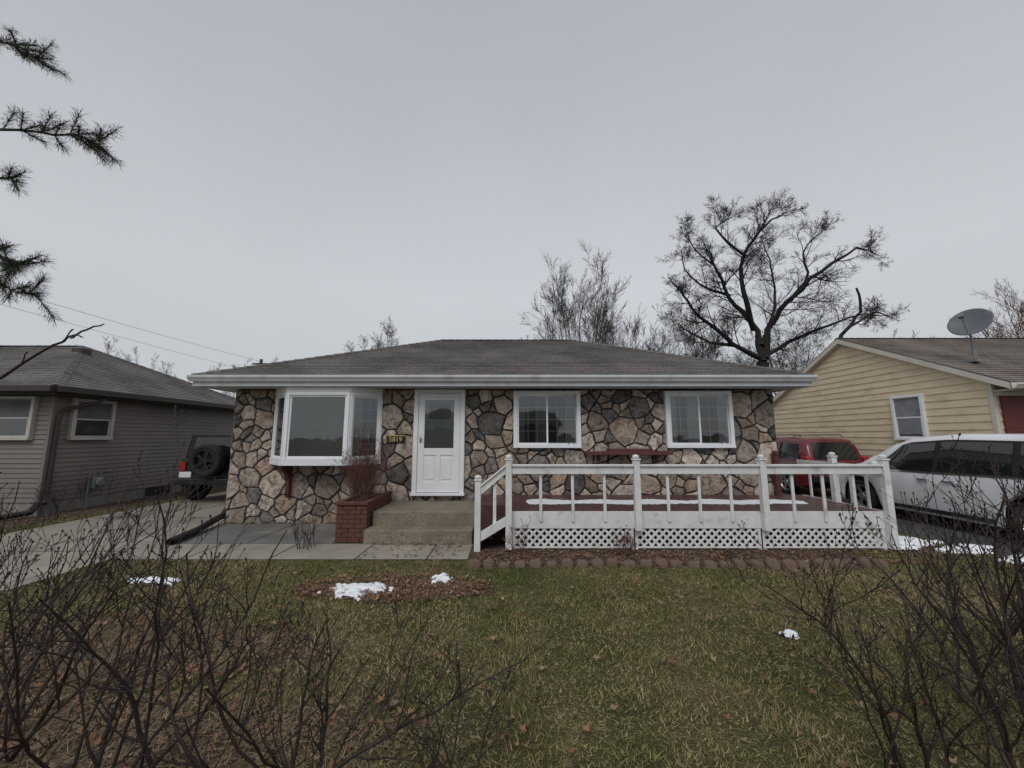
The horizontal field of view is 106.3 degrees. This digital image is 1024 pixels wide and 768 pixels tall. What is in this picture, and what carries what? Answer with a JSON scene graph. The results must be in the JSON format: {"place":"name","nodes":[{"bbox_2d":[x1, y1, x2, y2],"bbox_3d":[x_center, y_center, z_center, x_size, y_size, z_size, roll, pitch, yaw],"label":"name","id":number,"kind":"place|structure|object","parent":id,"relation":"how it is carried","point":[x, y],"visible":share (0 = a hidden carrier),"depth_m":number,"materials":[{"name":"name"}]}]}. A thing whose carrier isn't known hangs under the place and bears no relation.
{"place":"outdoors","nodes":[
{"label":"outdoors","id":0,"kind":"place"},
{"bbox_2d":[0,491,226,591],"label":"driveway","id":1,"kind":"structure","parent":0,"point":[213,505],"depth_m":6.64,"materials":[{"name":"concrete"}]},
{"bbox_2d":[174,433,232,499],"bbox_3d":[-7.780,2.403,11.718,1.920,1.820,4.228,0,-8,0],"label":"black offroader","id":2,"kind":"object","parent":1,"relation":"on","point":[217,446],"visible":0.3,"depth_m":9.89,"materials":[{"name":"paint"}]},
{"bbox_2d":[194,437,230,455],"bbox_3d":[-7.780,1.642,10.069,1.120,0.480,0.047,0,-8,0],"label":"rear window","id":3,"kind":"structure","parent":2,"relation":"in","point":[224,442],"depth_m":10.09,"materials":[{"name":"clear glass"}]},
{"bbox_2d":[164,523,335,543],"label":"wet pavement","id":4,"kind":"structure","parent":0,"point":[261,533],"depth_m":6.70,"materials":[{"name":"concrete"}]},
{"bbox_2d":[167,507,225,544],"bbox_3d":[-5.563,2.490,6.912,0.154,0.328,1.821,2,-8,-13],"label":"drain pipe","id":5,"kind":"object","parent":4,"relation":"on","point":[193,532],"visible":0.77,"depth_m":6.62,"materials":[{"name":"black plastic"}]},
{"bbox_2d":[0,488,1023,767],"bbox_3d":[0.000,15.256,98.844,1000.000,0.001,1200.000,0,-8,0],"label":"ground","id":6,"kind":"structure","parent":0,"point":[588,710],"depth_m":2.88,"materials":[{"name":"plant"}]},
{"bbox_2d":[0,324,104,379],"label":"bare sapling","id":7,"kind":"object","parent":6,"relation":"on","point":[23,361],"visible":1,"depth_m":2.55,"materials":[{"name":"brown plant"}]},
{"bbox_2d":[0,24,125,327],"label":"pine tree","id":8,"kind":"object","parent":6,"relation":"on","point":[10,267],"visible":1,"depth_m":4.94,"materials":[{"name":"green plant"}]},
{"bbox_2d":[0,529,172,767],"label":"bare shrub","id":9,"kind":"object","parent":6,"relation":"on","point":[74,694],"visible":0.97,"depth_m":1.51,"materials":[{"name":"plant"}]},
{"bbox_2d":[0,485,226,528],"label":"neighbor bed soil","id":10,"kind":"structure","parent":6,"relation":"on","point":[77,512],"depth_m":8.89,"materials":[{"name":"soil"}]},
{"bbox_2d":[0,502,38,519],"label":"drain pipe","id":11,"kind":"object","parent":10,"relation":"on","point":[23,513],"visible":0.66,"depth_m":7.93,"materials":[{"name":"black plastic"}]},
{"bbox_2d":[30,476,83,520],"bbox_3d":[-9.464,2.361,7.947,0.907,0.886,0.665,4,-9,-24],"label":"bare shrub","id":12,"kind":"object","parent":10,"relation":"on","point":[52,500],"visible":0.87,"depth_m":7.94,"materials":[{"name":"plant"}]},
{"bbox_2d":[0,345,235,515],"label":"taupe house","id":13,"kind":"structure","parent":6,"relation":"on","point":[68,413],"depth_m":9.71,"materials":[{"name":"plastic"}]},
{"bbox_2d":[0,396,39,439],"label":"window","id":14,"kind":"structure","parent":13,"relation":"in","point":[18,414],"depth_m":8.54,"materials":[{"name":"clear glass"}]},
{"bbox_2d":[66,398,116,439],"bbox_3d":[-10.240,0.873,9.393,0.120,0.980,0.950,0,-8,0],"label":"window","id":15,"kind":"structure","parent":13,"relation":"in","point":[94,422],"depth_m":9.36,"materials":[{"name":"clear glass"}]},
{"bbox_2d":[84,470,111,508],"bbox_3d":[-10.138,2.572,9.447,0.238,0.868,0.545,1,-8,-6],"label":"gas meter","id":16,"kind":"object","parent":13,"relation":"attached to","point":[93,482],"visible":0.94,"depth_m":9.28,"materials":[{"name":"grey metal"}]},
{"bbox_2d":[145,485,170,495],"bbox_3d":[-10.284,3.091,11.184,0.028,0.210,0.800,0,-8,0],"label":"basement window","id":17,"kind":"structure","parent":13,"relation":"in","point":[149,491],"depth_m":11.06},
{"bbox_2d":[74,336,178,377],"bbox_3d":[-28.953,1.155,28.516,5.148,8.883,7.152,2,-8,-14],"label":"bare tree","id":18,"kind":"object","parent":6,"relation":"on","point":[108,348],"visible":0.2,"depth_m":27.76,"materials":[{"name":"grey plant"}]},
{"bbox_2d":[127,576,180,583],"bbox_3d":[-4.250,2.307,4.541,0.672,0.050,0.168,0,-8,0],"label":"snow patch","id":19,"kind":"object","parent":6,"relation":"on","point":[150,578],"visible":0.52,"depth_m":4.50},
{"bbox_2d":[0,626,342,691],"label":"soil patch","id":20,"kind":"object","parent":6,"relation":"on","point":[291,660],"visible":0.27,"depth_m":3.04,"materials":[{"name":"soil"}]},
{"bbox_2d":[0,465,165,661],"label":"bare shrub","id":21,"kind":"object","parent":20,"relation":"on","point":[15,559],"visible":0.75,"depth_m":2.94,"materials":[{"name":"plant"}]},
{"bbox_2d":[0,692,364,767],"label":"soil patch","id":22,"kind":"object","parent":6,"relation":"on","point":[200,736],"visible":0.4,"depth_m":2.23,"materials":[{"name":"soil"}]},
{"bbox_2d":[0,445,196,767],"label":"bare shrub","id":23,"kind":"object","parent":22,"relation":"on","point":[8,734],"visible":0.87,"depth_m":2.37,"materials":[{"name":"plant"}]},
{"bbox_2d":[0,405,311,767],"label":"bare shrub","id":24,"kind":"object","parent":22,"relation":"on","point":[157,628],"visible":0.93,"depth_m":1.81,"materials":[{"name":"plant"}]},
{"bbox_2d":[111,544,580,767],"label":"bare shrub","id":25,"kind":"object","parent":22,"relation":"on","point":[192,760],"visible":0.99,"depth_m":1.77,"materials":[{"name":"plant"}]},
{"bbox_2d":[210,358,251,397],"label":"bare tree","id":26,"kind":"object","parent":6,"relation":"on","point":[226,392],"visible":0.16,"depth_m":33.98,"materials":[{"name":"grey plant"}]},
{"bbox_2d":[0,572,492,767],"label":"leaf litter","id":27,"kind":"object","parent":6,"relation":"on","point":[332,721],"visible":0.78,"depth_m":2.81,"materials":[{"name":"plant"}]},
{"bbox_2d":[252,359,265,364],"bbox_3d":[-20.600,1.929,31.025,1.400,8.000,0.296,0,-8,0],"label":"utility pole","id":28,"kind":"object","parent":6,"relation":"on","point":[259,363],"visible":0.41,"depth_m":31.45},
{"bbox_2d":[0,304,224,364],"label":"power line","id":29,"kind":"object","parent":28,"relation":"attached to","point":[103,332],"visible":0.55,"depth_m":21.90,"materials":[{"name":"grey metal"}]},
{"bbox_2d":[5,289,261,361],"bbox_3d":[-19.900,-3.459,18.137,0.017,0.439,27.027,0,-8,-3],"label":"power line","id":30,"kind":"object","parent":28,"relation":"attached to","point":[134,327],"visible":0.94,"depth_m":20.06,"materials":[{"name":"grey metal"}]},
{"bbox_2d":[115,544,472,558],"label":"walkway","id":31,"kind":"structure","parent":6,"relation":"on","point":[317,551],"depth_m":5.70,"materials":[{"name":"concrete"}]},
{"bbox_2d":[290,504,328,549],"bbox_3d":[-3.141,2.201,5.891,0.534,0.644,0.752,0,-8,0],"label":"bare shrub","id":32,"kind":"object","parent":31,"relation":"on","point":[303,533],"visible":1,"depth_m":5.91,"materials":[{"name":"plant"}]},
{"bbox_2d":[357,543,466,558],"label":"step leaf litter","id":33,"kind":"object","parent":31,"relation":"on","point":[414,549],"visible":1,"depth_m":5.79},
{"bbox_2d":[334,491,392,541],"bbox_3d":[-2.625,2.336,6.882,0.550,0.640,1.330,0,-8,0],"label":"brick planter","id":34,"kind":"object","parent":6,"relation":"on","point":[354,520],"visible":0.77,"depth_m":6.27,"materials":[{"name":"brick"}]},
{"bbox_2d":[334,444,389,500],"bbox_3d":[-2.567,1.522,6.613,0.746,0.984,0.765,-6,-10,39],"label":"dried plant","id":35,"kind":"object","parent":34,"relation":"on","point":[357,484],"visible":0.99,"depth_m":6.57,"materials":[{"name":"plant"}]},
{"bbox_2d":[327,421,401,498],"bbox_3d":[-2.620,1.368,6.938,1.184,1.377,1.013,0,-8,0],"label":"dried plant","id":36,"kind":"object","parent":34,"relation":"on","point":[371,466],"visible":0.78,"depth_m":6.91,"materials":[{"name":"plant"}]},
{"bbox_2d":[343,317,399,351],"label":"bare tree","id":37,"kind":"object","parent":6,"relation":"on","point":[390,334],"visible":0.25,"depth_m":26.30,"materials":[{"name":"grey plant"}]},
{"bbox_2d":[295,578,493,598],"bbox_3d":[-1.327,2.307,4.345,2.251,0.001,0.588,0,-8,0],"label":"soil patch","id":38,"kind":"object","parent":6,"relation":"on","point":[486,592],"visible":0.43,"depth_m":4.27,"materials":[{"name":"soil"}]},
{"bbox_2d":[318,581,393,600],"bbox_3d":[-1.697,2.267,4.254,0.742,0.050,0.520,-4,-9,25],"label":"snow patch","id":39,"kind":"object","parent":38,"relation":"on","point":[353,589],"visible":0.91,"depth_m":4.22,"materials":[{"name":"snow"}]},
{"bbox_2d":[363,500,474,543],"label":"concrete steps","id":40,"kind":"structure","parent":6,"relation":"on","point":[423,521],"depth_m":6.42,"materials":[{"name":"concrete"}]},
{"bbox_2d":[431,573,452,583],"bbox_3d":[-0.834,2.314,4.596,0.276,0.050,0.276,0,-8,0],"label":"snow patch","id":41,"kind":"object","parent":6,"relation":"on","point":[442,577],"visible":0.94,"depth_m":4.54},
{"bbox_2d":[373,636,511,767],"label":"bare shrub","id":42,"kind":"object","parent":6,"relation":"on","point":[432,764],"visible":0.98,"depth_m":1.80,"materials":[{"name":"plant"}]},
{"bbox_2d":[467,558,481,569],"bbox_3d":[-0.492,2.354,5.027,0.198,0.127,0.114,6,-11,-19],"label":"edging stone","id":43,"kind":"object","parent":6,"relation":"on","point":[472,564],"visible":0.98,"depth_m":4.98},
{"bbox_2d":[483,558,494,568],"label":"edging stone","id":44,"kind":"object","parent":6,"relation":"on","point":[488,562],"visible":0.98,"depth_m":5.00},
{"bbox_2d":[186,339,817,523],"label":"stone house","id":45,"kind":"structure","parent":6,"relation":"on","point":[463,413],"depth_m":7.73,"materials":[{"name":"brown stone"}]},
{"bbox_2d":[269,386,383,465],"bbox_3d":[-3.755,0.826,7.604,2.285,1.517,0.551,0,-8,0],"label":"bay window","id":46,"kind":"structure","parent":45,"relation":"in","point":[304,416],"depth_m":7.43,"materials":[{"name":"glass"}]},
{"bbox_2d":[386,435,404,442],"bbox_3d":[-2.345,1.109,7.739,0.370,0.153,0.035,0,-8,0],"label":"house number plaque","id":47,"kind":"object","parent":45,"relation":"attached to","point":[396,439],"visible":1,"depth_m":7.73,"materials":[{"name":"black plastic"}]},
{"bbox_2d":[409,389,465,495],"bbox_3d":[-1.470,1.156,7.720,1.070,2.105,0.150,0,-8,0],"label":"door","id":48,"kind":"structure","parent":45,"relation":"in","point":[438,461],"depth_m":7.72,"materials":[{"name":"white paint"}]},
{"bbox_2d":[513,391,581,447],"bbox_3d":[0.710,0.714,7.793,1.360,1.150,0.125,0,-8,0],"label":"window","id":49,"kind":"structure","parent":45,"relation":"in","point":[541,419],"depth_m":7.79,"materials":[{"name":"white plastic"}]},
{"bbox_2d":[584,449,672,461],"bbox_3d":[2.285,1.411,7.571,1.670,0.260,0.295,0,-8,0],"label":"shelf","id":50,"kind":"object","parent":45,"relation":"attached to","point":[656,454],"visible":1,"depth_m":7.43,"materials":[{"name":"wood"}]},
{"bbox_2d":[663,391,735,447],"bbox_3d":[3.795,0.714,7.793,1.360,1.150,0.125,0,-8,0],"label":"window","id":51,"kind":"structure","parent":45,"relation":"in","point":[693,419],"depth_m":7.79,"materials":[{"name":"white plastic"}]},
{"bbox_2d":[498,561,509,568],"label":"edging stone","id":52,"kind":"object","parent":6,"relation":"on","point":[502,564],"visible":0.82,"depth_m":5.00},
{"bbox_2d":[0,560,1020,767],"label":"fallen leaves","id":53,"kind":"object","parent":6,"relation":"on","point":[393,702],"visible":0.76,"depth_m":2.77,"materials":[{"name":"brown plant"}]},
{"bbox_2d":[514,560,525,567],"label":"edging stone","id":54,"kind":"object","parent":6,"relation":"on","point":[519,563],"visible":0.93,"depth_m":5.04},
{"bbox_2d":[546,560,556,567],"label":"edging stone","id":55,"kind":"object","parent":6,"relation":"on","point":[550,563],"visible":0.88,"depth_m":5.04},
{"bbox_2d":[517,237,632,347],"bbox_3d":[3.668,-1.677,19.542,6.942,12.056,6.316,0,-8,0],"label":"bare tree","id":56,"kind":"object","parent":6,"relation":"on","point":[564,313],"visible":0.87,"depth_m":19.74,"materials":[{"name":"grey plant"}]},
{"bbox_2d":[576,559,588,567],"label":"edging stone","id":57,"kind":"object","parent":6,"relation":"on","point":[582,562],"visible":0.94,"depth_m":5.05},
{"bbox_2d":[606,557,617,566],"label":"edging stone","id":58,"kind":"object","parent":6,"relation":"on","point":[611,562],"visible":0.93,"depth_m":5.05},
{"bbox_2d":[580,292,669,352],"bbox_3d":[7.657,-0.449,24.455,6.708,10.963,6.475,0,-8,0],"label":"bare tree","id":59,"kind":"object","parent":6,"relation":"on","point":[637,327],"visible":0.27,"depth_m":24.18,"materials":[{"name":"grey plant"}]},
{"bbox_2d":[621,560,636,567],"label":"edging stone","id":60,"kind":"object","parent":6,"relation":"on","point":[627,563],"visible":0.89,"depth_m":5.03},
{"bbox_2d":[639,559,652,567],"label":"edging stone","id":61,"kind":"object","parent":6,"relation":"on","point":[647,563],"visible":0.9,"depth_m":5.04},
{"bbox_2d":[669,559,682,568],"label":"edging stone","id":62,"kind":"object","parent":6,"relation":"on","point":[675,563],"visible":0.97,"depth_m":5.03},
{"bbox_2d":[620,303,733,358],"bbox_3d":[9.867,0.017,24.226,7.417,9.991,5.998,0,-8,0],"label":"bare tree","id":63,"kind":"object","parent":6,"relation":"on","point":[673,350],"visible":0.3,"depth_m":23.73,"materials":[{"name":"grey plant"}]},
{"bbox_2d":[644,311,730,360],"bbox_3d":[12.979,0.288,28.279,6.451,10.530,8.247,-4,-9,27],"label":"bare tree","id":64,"kind":"object","parent":6,"relation":"on","point":[713,336],"visible":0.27,"depth_m":26.90,"materials":[{"name":"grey plant"}]},
{"bbox_2d":[686,560,699,568],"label":"edging stone","id":65,"kind":"object","parent":6,"relation":"on","point":[692,564],"visible":0.96,"depth_m":5.00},
{"bbox_2d":[702,560,717,568],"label":"edging stone","id":66,"kind":"object","parent":6,"relation":"on","point":[709,564],"visible":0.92,"depth_m":5.00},
{"bbox_2d":[718,561,733,568],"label":"edging stone","id":67,"kind":"object","parent":6,"relation":"on","point":[722,564],"visible":0.86,"depth_m":5.00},
{"bbox_2d":[473,530,979,564],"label":"garden bed soil","id":68,"kind":"structure","parent":6,"relation":"on","point":[490,545],"depth_m":5.67,"materials":[{"name":"soil"}]},
{"bbox_2d":[499,517,529,557],"bbox_3d":[0.042,2.182,5.541,0.496,0.584,0.404,0,-8,0],"label":"dried plant","id":69,"kind":"object","parent":68,"relation":"on","point":[520,539],"visible":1,"depth_m":5.47,"materials":[{"name":"plant"}]},
{"bbox_2d":[529,558,542,567],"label":"edging stone","id":70,"kind":"object","parent":68,"relation":"on","point":[536,563],"visible":0.97,"depth_m":5.04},
{"bbox_2d":[560,558,573,567],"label":"edging stone","id":71,"kind":"object","parent":68,"relation":"on","point":[568,562],"visible":0.87,"depth_m":5.04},
{"bbox_2d":[591,558,603,566],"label":"edging stone","id":72,"kind":"object","parent":68,"relation":"on","point":[597,562],"visible":0.97,"depth_m":5.07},
{"bbox_2d":[611,525,640,557],"bbox_3d":[1.634,2.243,5.507,0.403,0.455,0.303,0,-8,0],"label":"dried plant","id":73,"kind":"object","parent":68,"relation":"on","point":[624,546],"visible":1,"depth_m":5.50,"materials":[{"name":"plant"}]},
{"bbox_2d":[653,558,668,567],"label":"edging stone","id":74,"kind":"object","parent":68,"relation":"on","point":[663,562],"visible":0.94,"depth_m":5.04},
{"bbox_2d":[474,450,899,551],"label":"wooden deck","id":75,"kind":"structure","parent":68,"relation":"on","point":[764,520],"depth_m":5.86,"materials":[{"name":"white paint"}]},
{"bbox_2d":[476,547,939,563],"bbox_3d":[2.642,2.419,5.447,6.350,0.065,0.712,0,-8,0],"label":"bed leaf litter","id":76,"kind":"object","parent":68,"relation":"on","point":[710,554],"visible":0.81,"depth_m":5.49,"materials":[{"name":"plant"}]},
{"bbox_2d":[869,536,942,546],"bbox_3d":[6.372,2.535,6.211,1.062,0.050,0.553,3,-8,-19],"label":"snow patch","id":77,"kind":"object","parent":68,"relation":"on","point":[915,541],"visible":0.52,"depth_m":6.15,"materials":[{"name":"snow"}]},
{"bbox_2d":[900,544,920,549],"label":"snow patch","id":78,"kind":"object","parent":68,"relation":"on","point":[902,546],"visible":0.59,"depth_m":5.81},
{"bbox_2d":[934,545,993,553],"bbox_3d":[6.762,2.469,5.724,0.840,0.050,0.348,0,-8,0],"label":"snow patch","id":79,"kind":"object","parent":68,"relation":"on","point":[943,548],"visible":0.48,"depth_m":5.71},
{"bbox_2d":[732,558,746,568],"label":"edging stone","id":80,"kind":"object","parent":6,"relation":"on","point":[740,564],"visible":0.82,"depth_m":5.00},
{"bbox_2d":[749,559,764,569],"bbox_3d":[3.212,2.362,5.029,0.170,0.121,0.148,-2,-9,-18],"label":"edging stone","id":81,"kind":"object","parent":6,"relation":"on","point":[756,563],"visible":0.84,"depth_m":4.98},
{"bbox_2d":[764,558,780,569],"bbox_3d":[3.405,2.344,5.018,0.181,0.133,0.133,-1,-15,15],"label":"edging stone","id":82,"kind":"object","parent":6,"relation":"on","point":[773,563],"visible":0.94,"depth_m":4.97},
{"bbox_2d":[715,303,843,394],"bbox_3d":[17.744,0.058,24.398,10.417,9.951,6.940,0,-8,0],"label":"bare tree","id":83,"kind":"object","parent":6,"relation":"on","point":[791,366],"visible":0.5,"depth_m":23.48,"materials":[{"name":"brown plant"}]},
{"bbox_2d":[656,187,909,397],"bbox_3d":[16.361,-3.385,23.088,16.483,16.449,8.274,0,-8,0],"label":"bare tree","id":84,"kind":"object","parent":6,"relation":"on","point":[764,351],"visible":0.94,"depth_m":22.18,"materials":[{"name":"brown plant"}]},
{"bbox_2d":[778,629,799,638],"bbox_3d":[2.370,2.136,3.295,0.156,0.050,0.108,0,-8,0],"label":"snow patch","id":85,"kind":"object","parent":6,"relation":"on","point":[789,632],"visible":0.94,"depth_m":3.28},
{"bbox_2d":[780,559,797,569],"bbox_3d":[3.606,2.353,5.017,0.202,0.131,0.141,-8,-15,-4],"label":"edging stone","id":86,"kind":"object","parent":6,"relation":"on","point":[791,564],"visible":0.82,"depth_m":4.96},
{"bbox_2d":[795,560,809,568],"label":"edging stone","id":87,"kind":"object","parent":6,"relation":"on","point":[804,564],"visible":0.82,"depth_m":5.00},
{"bbox_2d":[812,557,829,569],"bbox_3d":[4.041,2.348,5.018,0.188,0.137,0.132,-3,-10,17],"label":"edging stone","id":88,"kind":"object","parent":6,"relation":"on","point":[815,561],"visible":0.87,"depth_m":4.99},
{"bbox_2d":[827,559,844,568],"bbox_3d":[4.248,2.369,5.042,0.179,0.137,0.164,-2,-11,-8],"label":"edging stone","id":89,"kind":"object","parent":6,"relation":"on","point":[837,562],"visible":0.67,"depth_m":5.00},
{"bbox_2d":[841,558,857,568],"bbox_3d":[4.432,2.358,5.056,0.183,0.118,0.141,-8,0,-1],"label":"edging stone","id":90,"kind":"object","parent":6,"relation":"on","point":[851,566],"visible":0.57,"depth_m":5.01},
{"bbox_2d":[858,557,871,568],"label":"edging stone","id":91,"kind":"object","parent":6,"relation":"on","point":[865,562],"visible":0.96,"depth_m":5.03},
{"bbox_2d":[838,288,892,337],"bbox_3d":[18.809,-0.421,20.149,3.366,9.743,1.184,2,-8,-12],"label":"bare tree","id":92,"kind":"object","parent":6,"relation":"on","point":[849,326],"visible":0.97,"depth_m":20.68,"materials":[{"name":"brown plant"}]},
{"bbox_2d":[722,513,1023,767],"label":"bare shrub","id":93,"kind":"object","parent":6,"relation":"on","point":[892,752],"visible":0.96,"depth_m":1.92,"materials":[{"name":"plant"}]},
{"bbox_2d":[871,558,888,567],"bbox_3d":[4.881,2.385,5.090,0.189,0.126,0.133,7,-17,-7],"label":"edging stone","id":94,"kind":"object","parent":6,"relation":"on","point":[884,564],"visible":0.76,"depth_m":5.05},
{"bbox_2d":[892,328,936,337],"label":"bare tree","id":95,"kind":"object","parent":6,"relation":"on","point":[912,334],"visible":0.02,"depth_m":24.75,"materials":[{"name":"grey plant"}]},
{"bbox_2d":[833,433,1023,767],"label":"bare shrub","id":96,"kind":"object","parent":6,"relation":"on","point":[1008,760],"visible":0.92,"depth_m":1.92,"materials":[{"name":"plant"}]},
{"bbox_2d":[841,435,1023,711],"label":"bare shrub","id":97,"kind":"object","parent":6,"relation":"on","point":[1019,564],"visible":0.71,"depth_m":2.66,"materials":[{"name":"plant"}]},
{"bbox_2d":[897,492,1023,753],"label":"bare shrub","id":98,"kind":"object","parent":6,"relation":"on","point":[990,615],"visible":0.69,"depth_m":2.16,"materials":[{"name":"plant"}]},
{"bbox_2d":[928,450,1023,662],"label":"bare shrub","id":99,"kind":"object","parent":6,"relation":"on","point":[1012,611],"visible":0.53,"depth_m":3.12,"materials":[{"name":"plant"}]},
{"bbox_2d":[949,278,1023,337],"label":"bare tree","id":100,"kind":"object","parent":6,"relation":"on","point":[1016,326],"visible":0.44,"depth_m":22.10,"materials":[{"name":"plant"}]},
{"bbox_2d":[0,0,1023,396],"label":"sky","id":101,"kind":"structure","parent":0,"point":[299,178],"materials":[{"name":"grey"}]},
{"bbox_2d":[526,498,807,504],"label":"deck snow","id":102,"kind":"structure","parent":0,"point":[644,501],"depth_m":6.67,"materials":[{"name":"snow"}]},
{"bbox_2d":[773,338,1023,457],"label":"cream house","id":103,"kind":"structure","parent":0,"point":[870,397],"depth_m":11.15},
{"bbox_2d":[889,394,929,439],"bbox_3d":[10.940,0.926,10.592,0.120,1.240,0.860,0,-8,0],"label":"window","id":104,"kind":"structure","parent":103,"relation":"in","point":[908,412],"depth_m":10.58,"materials":[{"name":"white plastic"}]},
{"bbox_2d":[947,308,1000,361],"bbox_3d":[11.633,-1.226,9.723,0.898,1.440,0.686,-1,-8,11],"label":"satellite dish","id":105,"kind":"object","parent":103,"relation":"on","point":[969,322],"visible":0.99,"depth_m":9.76,"materials":[{"name":"grey metal"}]},
{"bbox_2d":[999,396,1023,433],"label":"garage door","id":106,"kind":"structure","parent":103,"relation":"in","point":[1012,407],"depth_m":8.68,"materials":[{"name":"red paint"}]},
{"bbox_2d":[782,486,1023,557],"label":"side driveway","id":107,"kind":"structure","parent":0,"point":[918,529],"depth_m":7.22,"materials":[{"name":"concrete"}]},
{"bbox_2d":[776,434,869,493],"bbox_3d":[9.150,2.603,12.977,1.846,1.765,4.680,0,-8,0],"label":"red suv","id":108,"kind":"object","parent":107,"relation":"on","point":[792,450],"visible":0.3,"depth_m":11.02,"materials":[{"name":"paint"}]},
{"bbox_2d":[828,433,1023,538],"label":"white minivan","id":109,"kind":"object","parent":107,"relation":"on","point":[910,459],"visible":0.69,"depth_m":7.11,"materials":[{"name":"paint"}]},
{"bbox_2d":[952,543,992,548],"bbox_3d":[7.094,2.495,5.916,0.636,0.050,0.240,0,-8,0],"label":"snow patch","id":110,"kind":"object","parent":107,"relation":"on","point":[972,545],"visible":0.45,"depth_m":5.89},
{"bbox_2d":[998,554,1023,563],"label":"snow patch","id":111,"kind":"object","parent":107,"relation":"on","point":[1008,559],"visible":0.27,"depth_m":5.27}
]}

